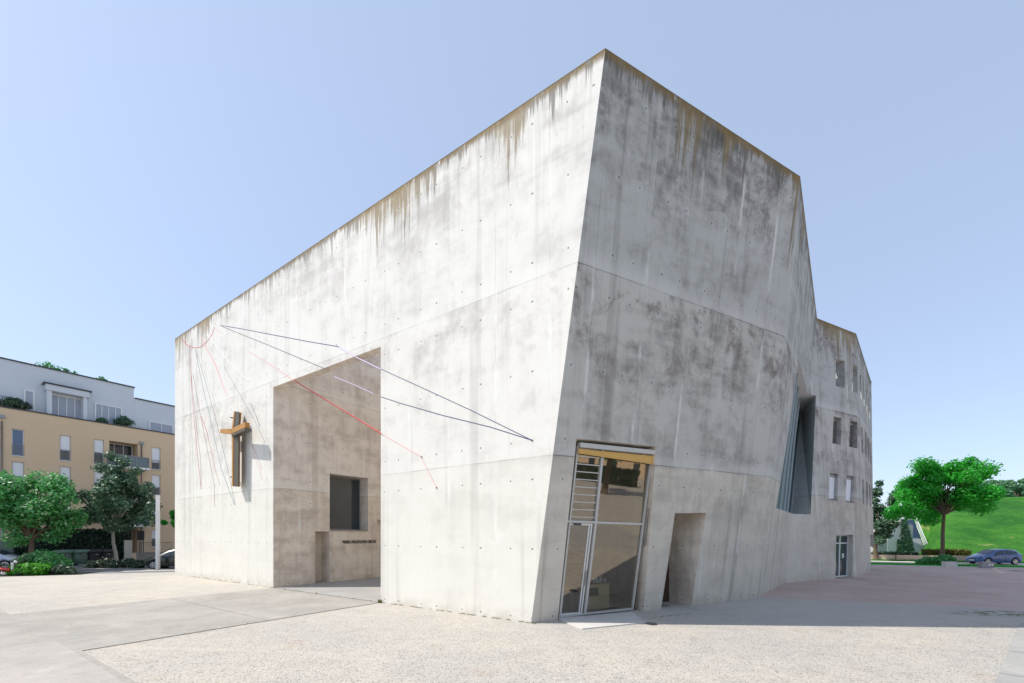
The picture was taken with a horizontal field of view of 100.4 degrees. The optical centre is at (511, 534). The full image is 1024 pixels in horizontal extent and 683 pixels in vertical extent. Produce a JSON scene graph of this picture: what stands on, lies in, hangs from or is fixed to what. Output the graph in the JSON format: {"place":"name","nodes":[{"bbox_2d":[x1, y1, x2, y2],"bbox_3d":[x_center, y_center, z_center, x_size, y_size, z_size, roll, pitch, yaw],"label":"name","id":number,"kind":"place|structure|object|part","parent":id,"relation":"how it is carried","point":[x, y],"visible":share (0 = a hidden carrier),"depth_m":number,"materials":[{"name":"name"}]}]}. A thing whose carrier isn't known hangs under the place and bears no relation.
{"place":"outdoors","nodes":[
{"label":"outdoors","id":0,"kind":"place"},
{"bbox_2d":[0,566,174,573],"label":"street","id":1,"kind":"structure","parent":0,"point":[99,570],"depth_m":32.83,"materials":[{"name":"grey asphalt"}]},
{"bbox_2d":[0,549,18,566],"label":"parked car","id":2,"kind":"object","parent":1,"relation":"on","point":[5,556],"visible":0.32,"depth_m":33.74,"materials":[{"name":"grey paint"}]},
{"bbox_2d":[0,572,96,576],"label":"bed","id":3,"kind":"object","parent":1,"relation":"on","point":[50,574],"visible":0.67,"depth_m":28.67,"materials":[{"name":"grey soil"}]},
{"bbox_2d":[0,560,20,574],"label":"moped","id":4,"kind":"object","parent":3,"relation":"on","point":[8,569],"visible":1,"depth_m":27.86,"materials":[{"name":"metal"}]},
{"bbox_2d":[5,562,51,575],"bbox_3d":[-32.150,2.370,28.519,2.820,1.030,1.677,0,0,0],"label":"shrub","id":5,"kind":"object","parent":3,"relation":"on","point":[32,569],"visible":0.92,"depth_m":28.09,"materials":[{"name":"green plant"}]},
{"bbox_2d":[18,549,73,566],"bbox_3d":[-32.380,1.931,29.588,3.401,1.881,1.956,0,0,0],"label":"shrub","id":6,"kind":"object","parent":3,"relation":"on","point":[40,556],"visible":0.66,"depth_m":29.33,"materials":[{"name":"green plant"}]},
{"bbox_2d":[47,563,77,574],"bbox_3d":[-30.542,2.406,28.902,2.127,0.957,1.104,0,0,0],"label":"shrub","id":7,"kind":"object","parent":3,"relation":"on","point":[56,569],"visible":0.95,"depth_m":28.71,"materials":[{"name":"green plant"}]},
{"bbox_2d":[154,495,159,569],"bbox_3d":[-27.164,-0.170,32.727,0.320,5.740,0.320,0,0,0],"label":"lamp post","id":8,"kind":"object","parent":1,"relation":"on","point":[157,539],"visible":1,"depth_m":32.63,"materials":[{"name":"metal"}]},
{"bbox_2d":[144,549,174,568],"bbox_3d":[-26.774,1.907,34.198,4.125,1.585,2.000,0,0,-8],"label":"parked car","id":9,"kind":"object","parent":1,"relation":"on","point":[167,557],"visible":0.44,"depth_m":33.32,"materials":[{"name":"black paint"}]},
{"bbox_3d":[-26.817,1.514,33.443,0.920,0.470,0.196,0,0,-8],"label":"side window","id":10,"kind":"part","parent":9,"relation":"part of","materials":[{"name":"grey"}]},
{"bbox_2d":[0,588,378,682],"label":"path","id":11,"kind":"structure","parent":0,"point":[78,630],"depth_m":13.88,"materials":[{"name":"concrete"}]},
{"bbox_2d":[0,640,124,682],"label":"paving","id":12,"kind":"structure","parent":11,"relation":"on","point":[55,661],"depth_m":8.72,"materials":[{"name":"concrete"}]},
{"bbox_2d":[82,603,372,650],"bbox_3d":[-7.602,2.697,13.414,0.030,0.001,8.480,0,0,34],"label":"joint","id":13,"kind":"object","parent":11,"relation":"on","point":[217,628],"visible":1,"depth_m":12.09,"materials":[{"name":"grey concrete"}]},
{"bbox_2d":[0,565,1023,682],"bbox_3d":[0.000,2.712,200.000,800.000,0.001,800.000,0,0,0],"label":"ground","id":14,"kind":"structure","parent":0,"point":[990,601],"depth_m":11.00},
{"bbox_2d":[12,553,33,564],"bbox_3d":[-33.587,2.025,29.474,1.376,1.514,1.105,0,0,0],"label":"shrub","id":15,"kind":"object","parent":14,"relation":"on","point":[24,556],"visible":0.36,"depth_m":29.15,"materials":[{"name":"green plant"}]},
{"bbox_2d":[0,468,88,552],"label":"tree","id":16,"kind":"object","parent":14,"relation":"on","point":[26,513],"visible":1,"depth_m":31.12,"materials":[{"name":"green plant"}]},
{"bbox_2d":[0,357,174,558],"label":"apartment building","id":17,"kind":"structure","parent":14,"relation":"on","point":[59,429],"depth_m":42.28,"materials":[{"name":"white paint"}]},
{"bbox_2d":[0,396,23,407],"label":"roof shrub","id":18,"kind":"object","parent":17,"relation":"on","point":[9,400],"visible":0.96,"depth_m":38.23,"materials":[{"name":"green plant"}]},
{"bbox_2d":[11,429,24,456],"bbox_3d":[-44.703,-8.258,38.560,0.651,2.463,0.853,0,0,27],"label":"window","id":19,"kind":"structure","parent":17,"relation":"in","point":[17,435],"depth_m":38.57,"materials":[{"name":"glass"}]},
{"bbox_2d":[12,462,23,484],"bbox_3d":[-44.609,-5.388,38.520,0.612,2.289,0.767,0,0,2],"label":"window","id":20,"kind":"structure","parent":17,"relation":"in","point":[17,467],"depth_m":38.55,"materials":[{"name":"white paint"}]},
{"bbox_2d":[6,397,32,409],"bbox_3d":[-44.978,-11.870,38.861,1.334,1.221,1.813,0,0,19],"label":"roof shrub","id":21,"kind":"object","parent":17,"relation":"on","point":[26,406],"visible":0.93,"depth_m":38.85,"materials":[{"name":"green plant"}]},
{"bbox_2d":[34,361,61,369],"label":"roof shrub","id":22,"kind":"object","parent":17,"relation":"on","point":[47,364],"visible":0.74,"depth_m":41.22,"materials":[{"name":"green plant"}]},
{"bbox_2d":[60,466,69,482],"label":"window","id":23,"kind":"structure","parent":17,"relation":"in","point":[66,470],"depth_m":41.04,"materials":[{"name":"white paint"}]},
{"bbox_2d":[59,435,71,461],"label":"window","id":24,"kind":"structure","parent":17,"relation":"in","point":[65,450],"depth_m":41.04,"materials":[{"name":"white paint"}]},
{"bbox_2d":[56,367,76,372],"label":"roof shrub","id":25,"kind":"object","parent":17,"relation":"on","point":[65,369],"visible":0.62,"depth_m":42.29,"materials":[{"name":"green plant"}]},
{"bbox_2d":[94,439,103,463],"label":"window","id":26,"kind":"structure","parent":17,"relation":"in","point":[98,444],"depth_m":42.99,"materials":[{"name":"white paint"}]},
{"bbox_2d":[94,470,103,486],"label":"window","id":27,"kind":"structure","parent":17,"relation":"in","point":[96,475],"depth_m":42.89,"materials":[{"name":"white paint"}]},
{"bbox_2d":[95,417,108,422],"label":"roof shrub","id":28,"kind":"object","parent":17,"relation":"on","point":[101,419],"visible":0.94,"depth_m":43.45,"materials":[{"name":"green plant"}]},
{"bbox_2d":[109,443,132,465],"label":"balcony window","id":29,"kind":"structure","parent":17,"relation":"in","point":[120,449],"depth_m":45.59,"materials":[{"name":"grey glass"}]},
{"bbox_2d":[110,415,135,425],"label":"roof shrub","id":30,"kind":"object","parent":17,"relation":"on","point":[124,420],"visible":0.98,"depth_m":44.84,"materials":[{"name":"green plant"}]},
{"bbox_2d":[128,529,132,551],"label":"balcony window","id":31,"kind":"structure","parent":17,"relation":"in","point":[131,536],"depth_m":46.26,"materials":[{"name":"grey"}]},
{"bbox_2d":[151,530,154,547],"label":"window","id":32,"kind":"structure","parent":17,"relation":"in","point":[152,531],"depth_m":46.68,"materials":[{"name":"grey glass"}]},
{"bbox_2d":[151,475,159,495],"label":"window","id":33,"kind":"structure","parent":17,"relation":"in","point":[155,479],"depth_m":46.82,"materials":[{"name":"white paint"}]},
{"bbox_2d":[151,447,160,470],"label":"window","id":34,"kind":"structure","parent":17,"relation":"in","point":[155,452],"depth_m":46.78,"materials":[{"name":"white paint"}]},
{"bbox_2d":[74,451,162,560],"bbox_3d":[-32.858,-2.092,35.610,5.721,9.805,5.406,0,0,-41],"label":"tree","id":35,"kind":"object","parent":14,"relation":"on","point":[115,491],"visible":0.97,"depth_m":35.25,"materials":[{"name":"green plant"}]},
{"bbox_2d":[83,557,167,567],"bbox_3d":[-30.943,2.366,34.444,6.688,1.172,1.525,0,0,0],"label":"shrub","id":36,"kind":"object","parent":14,"relation":"on","point":[122,563],"visible":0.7,"depth_m":34.17,"materials":[{"name":"green plant"}]},
{"bbox_2d":[120,570,174,572],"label":"kerb","id":37,"kind":"structure","parent":14,"relation":"on","point":[147,571],"depth_m":30.27,"materials":[{"name":"concrete"}]},
{"bbox_2d":[276,577,380,601],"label":"court floor","id":38,"kind":"structure","parent":14,"relation":"on","point":[368,589],"depth_m":21.25,"materials":[{"name":"concrete"}]},
{"bbox_2d":[133,576,690,641],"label":"weeds","id":39,"kind":"object","parent":14,"relation":"on","point":[379,601],"visible":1,"depth_m":15.69,"materials":[{"name":"green plant"}]},
{"bbox_2d":[175,48,873,622],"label":"church","id":40,"kind":"structure","parent":14,"relation":"on","point":[591,278],"depth_m":15.43,"materials":[{"name":"concrete"}]},
{"bbox_2d":[220,411,250,486],"bbox_3d":[-14.806,-4.616,23.033,3.712,4.090,0.560,0,0,39],"label":"cross","id":41,"kind":"object","parent":40,"relation":"attached to","point":[237,430],"visible":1,"depth_m":22.94,"materials":[{"name":"wood"}]},
{"bbox_2d":[315,533,321,581],"bbox_3d":[-11.213,1.300,24.245,0.050,2.800,0.845,0,0,34],"label":"door","id":42,"kind":"structure","parent":40,"relation":"in","point":[318,536],"depth_m":24.41,"materials":[{"name":"wood"}]},
{"bbox_2d":[330,476,368,530],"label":"window","id":43,"kind":"structure","parent":40,"relation":"in","point":[344,492],"depth_m":25.88,"materials":[{"name":"grey glass"}]},
{"bbox_2d":[182,325,531,505],"bbox_3d":[-10.611,-7.270,20.564,27.095,11.270,0.067,0,0,34],"label":"sundial","id":44,"kind":"object","parent":40,"relation":"attached to","point":[314,393],"visible":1,"depth_m":21.19,"materials":[{"name":"grey metal"}]},
{"bbox_2d":[561,523,592,614],"bbox_3d":[2.080,1.138,13.795,1.000,2.990,0.520,0,0,-28],"label":"glass door","id":45,"kind":"structure","parent":40,"relation":"in","point":[589,530],"depth_m":13.94,"materials":[{"name":"metal"}]},
{"bbox_2d":[558,442,655,617],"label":"glass door","id":46,"kind":"structure","parent":40,"relation":"in","point":[646,459],"depth_m":13.87,"materials":[{"name":"metal"}]},
{"bbox_2d":[662,562,668,601],"bbox_3d":[5.619,1.133,16.899,1.630,3.766,0.070,0,0,-28],"label":"door","id":47,"kind":"structure","parent":40,"relation":"in","point":[666,589],"depth_m":17.19,"materials":[{"name":"brown wood"}]},
{"bbox_2d":[776,373,800,512],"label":"corner window","id":48,"kind":"structure","parent":40,"relation":"in","point":[785,496],"depth_m":24.10,"materials":[{"name":"grey"}]},
{"bbox_2d":[829,474,835,499],"bbox_3d":[19.861,-2.937,26.478,1.194,1.681,0.345,0,0,-27],"label":"window","id":49,"kind":"structure","parent":40,"relation":"in","point":[832,476],"depth_m":26.61,"materials":[{"name":"white glass"}]},
{"bbox_2d":[832,418,837,443],"bbox_3d":[20.301,-6.518,27.067,1.197,1.755,0.128,0,0,-27],"label":"window","id":50,"kind":"structure","parent":40,"relation":"in","point":[835,421],"depth_m":27.21,"materials":[{"name":"grey glass"}]},
{"bbox_2d":[835,535,848,576],"bbox_3d":[20.623,1.357,26.899,2.289,2.651,0.195,0,0,-27],"label":"glazed door","id":51,"kind":"structure","parent":40,"relation":"in","point":[841,540],"depth_m":27.05,"materials":[{"name":"glass"}]},
{"bbox_2d":[846,476,853,502],"bbox_3d":[21.567,-2.895,27.329,1.245,1.738,0.346,0,0,-26],"label":"window","id":52,"kind":"structure","parent":40,"relation":"in","point":[849,479],"depth_m":27.47,"materials":[{"name":"white glass"}]},
{"bbox_2d":[849,422,853,446],"bbox_3d":[22.046,-6.477,27.937,1.243,1.759,0.128,0,0,-27],"label":"window","id":53,"kind":"structure","parent":40,"relation":"in","point":[851,424],"depth_m":28.08,"materials":[{"name":"grey glass"}]},
{"bbox_2d":[93,614,1010,682],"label":"pebbles","id":54,"kind":"object","parent":14,"relation":"on","point":[574,651],"visible":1,"depth_m":9.45,"materials":[{"name":"grey stone"}]},
{"bbox_2d":[558,612,645,629],"bbox_3d":[3.060,2.740,13.434,2.916,0.120,1.649,0,0,-21],"label":"doorstep","id":55,"kind":"object","parent":14,"relation":"on","point":[603,620],"visible":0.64,"depth_m":13.27,"materials":[{"name":"concrete"}]},
{"bbox_2d":[562,594,670,612],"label":"shop floor","id":56,"kind":"structure","parent":14,"relation":"on","point":[617,602],"depth_m":16.39,"materials":[{"name":"concrete"}]},
{"bbox_2d":[562,586,573,609],"bbox_3d":[1.671,2.306,15.262,0.850,0.786,0.700,0,0,-27],"label":"table","id":57,"kind":"object","parent":56,"relation":"on","point":[567,588],"visible":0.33,"depth_m":15.16,"materials":[{"name":"brown wood"}]},
{"bbox_2d":[564,550,588,595],"bbox_3d":[2.561,1.700,18.652,1.930,2.000,0.300,0,0,-27],"label":"bookcase","id":58,"kind":"object","parent":56,"relation":"on","point":[574,568],"visible":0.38,"depth_m":18.68,"materials":[{"name":"brown wood"}]},
{"bbox_2d":[577,581,609,609],"bbox_3d":[3.009,2.245,15.787,1.060,0.910,0.660,0,0,-27],"label":"shop counter","id":59,"kind":"object","parent":56,"relation":"on","point":[598,596],"visible":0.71,"depth_m":15.54,"materials":[{"name":"brown wood"}]},
{"bbox_2d":[872,480,901,560],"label":"tree","id":60,"kind":"object","parent":14,"relation":"on","point":[883,528],"visible":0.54,"depth_m":43.26,"materials":[{"name":"green plant"}]},
{"bbox_2d":[871,550,919,554],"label":"hedge","id":61,"kind":"object","parent":14,"relation":"on","point":[898,553],"visible":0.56,"depth_m":49.64,"materials":[{"name":"green plant"}]},
{"bbox_2d":[870,518,926,552],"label":"stair building","id":62,"kind":"structure","parent":14,"relation":"on","point":[906,536],"depth_m":54.92,"materials":[{"name":"white paint"}]},
{"bbox_2d":[871,555,967,560],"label":"wall","id":63,"kind":"structure","parent":14,"relation":"on","point":[908,557],"depth_m":43.09,"materials":[{"name":"grey concrete"}]},
{"bbox_2d":[871,564,1023,568],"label":"kerb","id":64,"kind":"structure","parent":14,"relation":"on","point":[945,566],"depth_m":35.38,"materials":[{"name":"concrete"}]},
{"bbox_2d":[977,562,993,567],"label":"concrete block","id":65,"kind":"structure","parent":14,"relation":"on","point":[985,564],"depth_m":34.21,"materials":[{"name":"white paint"}]},
{"bbox_2d":[995,673,1023,682],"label":"paving","id":66,"kind":"structure","parent":14,"relation":"on","point":[1004,678],"depth_m":7.94,"materials":[{"name":"concrete"}]},
{"bbox_2d":[999,651,1023,676],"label":"paving","id":67,"kind":"structure","parent":14,"relation":"on","point":[1013,663],"depth_m":8.86,"materials":[{"name":"concrete"}]},
{"bbox_2d":[1009,634,1023,652],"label":"paving","id":68,"kind":"structure","parent":14,"relation":"on","point":[1017,644],"depth_m":10.46,"materials":[{"name":"concrete"}]},
{"bbox_2d":[1015,622,1023,634],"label":"paving","id":69,"kind":"structure","parent":14,"relation":"on","point":[1020,630],"depth_m":12.11,"materials":[{"name":"concrete"}]},
{"label":"bed","id":70,"kind":"structure","parent":14,"relation":"on","visible":0},
{"bbox_2d":[0,541,14,552],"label":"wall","id":71,"kind":"structure","parent":70,"relation":"on","point":[3,546],"depth_m":36.88,"materials":[{"name":"grey concrete"}]},
{"bbox_2d":[53,550,75,565],"bbox_3d":[-37.960,2.005,36.181,1.390,1.390,1.100,0,0,-15],"label":"waste bin","id":72,"kind":"object","parent":70,"relation":"on","point":[67,553],"visible":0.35,"depth_m":35.89,"materials":[{"name":"green plastic"}]},
{"bbox_2d":[13,528,130,560],"bbox_3d":[-39.837,1.153,38.886,7.654,3.558,1.861,0,0,-28],"label":"hedge","id":73,"kind":"object","parent":70,"relation":"on","point":[88,538],"visible":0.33,"depth_m":38.78,"materials":[{"name":"green plant"}]},
{"bbox_2d":[71,549,90,565],"bbox_3d":[-37.062,2.005,36.681,1.390,1.390,1.100,0,0,-15],"label":"waste bin","id":74,"kind":"object","parent":70,"relation":"on","point":[79,556],"visible":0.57,"depth_m":36.32,"materials":[{"name":"green plastic"}]},
{"bbox_2d":[87,549,103,561],"bbox_3d":[-36.260,2.005,37.081,1.240,1.390,1.100,0,0,-15],"label":"waste bin","id":75,"kind":"object","parent":70,"relation":"on","point":[94,555],"visible":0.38,"depth_m":36.72,"materials":[{"name":"plastic"}]},
{"bbox_2d":[100,549,117,559],"bbox_3d":[-35.526,2.005,37.481,1.090,1.390,1.100,0,0,-15],"label":"waste bin","id":76,"kind":"object","parent":70,"relation":"on","point":[107,553],"visible":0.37,"depth_m":37.13,"materials":[{"name":"plastic"}]},
{"bbox_2d":[124,540,131,558],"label":"wall","id":77,"kind":"structure","parent":70,"relation":"on","point":[127,548],"depth_m":39.56,"materials":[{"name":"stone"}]},
{"bbox_2d":[137,531,143,551],"bbox_3d":[-33.843,1.188,38.928,0.620,3.025,0.105,0,0,0],"label":"notice board","id":78,"kind":"object","parent":70,"relation":"on","point":[140,535],"visible":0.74,"depth_m":38.88,"materials":[{"name":"black metal"}]},
{"bbox_2d":[136,552,162,559],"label":"wall","id":79,"kind":"structure","parent":70,"relation":"on","point":[143,555],"depth_m":38.73,"materials":[{"name":"concrete"}]},
{"bbox_2d":[160,509,174,527],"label":"tree","id":80,"kind":"object","parent":70,"relation":"on","point":[172,517],"visible":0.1,"depth_m":43.19,"materials":[{"name":"green plant"}]},
{"label":"verge","id":81,"kind":"structure","parent":14,"relation":"on","visible":0},
{"bbox_2d":[914,554,958,564],"bbox_3d":[37.719,2.284,37.887,3.815,1.270,1.403,0,0,0],"label":"shrub","id":82,"kind":"object","parent":81,"relation":"on","point":[924,560],"visible":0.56,"depth_m":37.60,"materials":[{"name":"green plant"}]},
{"bbox_2d":[881,454,1006,554],"bbox_3d":[38.397,-2.164,38.433,8.428,9.958,6.812,0,0,36],"label":"tree","id":83,"kind":"object","parent":81,"relation":"on","point":[922,491],"visible":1,"depth_m":37.61,"materials":[{"name":"green plant"}]},
{"bbox_2d":[871,559,1023,567],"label":"grass","id":84,"kind":"structure","parent":81,"relation":"on","point":[968,565],"depth_m":37.25,"materials":[{"name":"green plant"}]},
{"bbox_2d":[941,561,956,565],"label":"concrete block","id":85,"kind":"structure","parent":81,"relation":"on","point":[948,563],"depth_m":35.43,"materials":[{"name":"concrete"}]},
{"bbox_2d":[939,556,956,561],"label":"shrub","id":86,"kind":"object","parent":85,"relation":"on","point":[949,558],"visible":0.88,"depth_m":35.85,"materials":[{"name":"green plant"}]},
{"bbox_2d":[0,0,1023,518],"label":"sky","id":87,"kind":"structure","parent":0,"point":[160,160],"materials":[{"name":"blue"}]},
{"bbox_2d":[877,541,887,551],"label":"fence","id":88,"kind":"object","parent":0,"point":[881,548],"visible":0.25,"depth_m":52.95,"materials":[{"name":"metal"}]},
{"bbox_2d":[871,561,1023,565],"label":"pavement","id":89,"kind":"structure","parent":0,"point":[963,563],"depth_m":40.94,"materials":[{"name":"grey concrete"}]},
{"bbox_2d":[965,549,1022,564],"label":"parked car","id":90,"kind":"object","parent":89,"relation":"on","point":[1000,556],"visible":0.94,"depth_m":38.04,"materials":[{"name":"blue paint"}]},
{"bbox_3d":[43.448,1.657,38.059,0.810,0.414,0.172,0,0,4],"label":"side window","id":91,"kind":"part","parent":90,"relation":"part of","materials":[{"name":"grey"}]},
{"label":"side window","id":92,"kind":"part","parent":90,"relation":"part of","materials":[{"name":"grey"}]},
{"bbox_2d":[912,497,1023,561],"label":"grassy bank","id":93,"kind":"structure","parent":0,"point":[1002,527],"depth_m":52.27,"materials":[{"name":"green plant"}]},
{"bbox_2d":[920,548,972,555],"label":"hedge","id":94,"kind":"object","parent":93,"relation":"on","point":[952,552],"visible":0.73,"depth_m":43.02,"materials":[{"name":"green plant"}]},
{"bbox_2d":[979,479,1013,496],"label":"building","id":95,"kind":"structure","parent":93,"relation":"on","point":[988,482],"depth_m":89.37,"materials":[{"name":"white paint"}]},
{"bbox_2d":[982,480,1011,496],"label":"tree","id":96,"kind":"object","parent":93,"relation":"on","point":[1002,483],"visible":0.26,"depth_m":82.86,"materials":[{"name":"green plant"}]},
{"bbox_2d":[1005,478,1023,496],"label":"tree","id":97,"kind":"object","parent":93,"relation":"on","point":[1017,489],"visible":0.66,"depth_m":83.76,"materials":[{"name":"green plant"}]}
]}

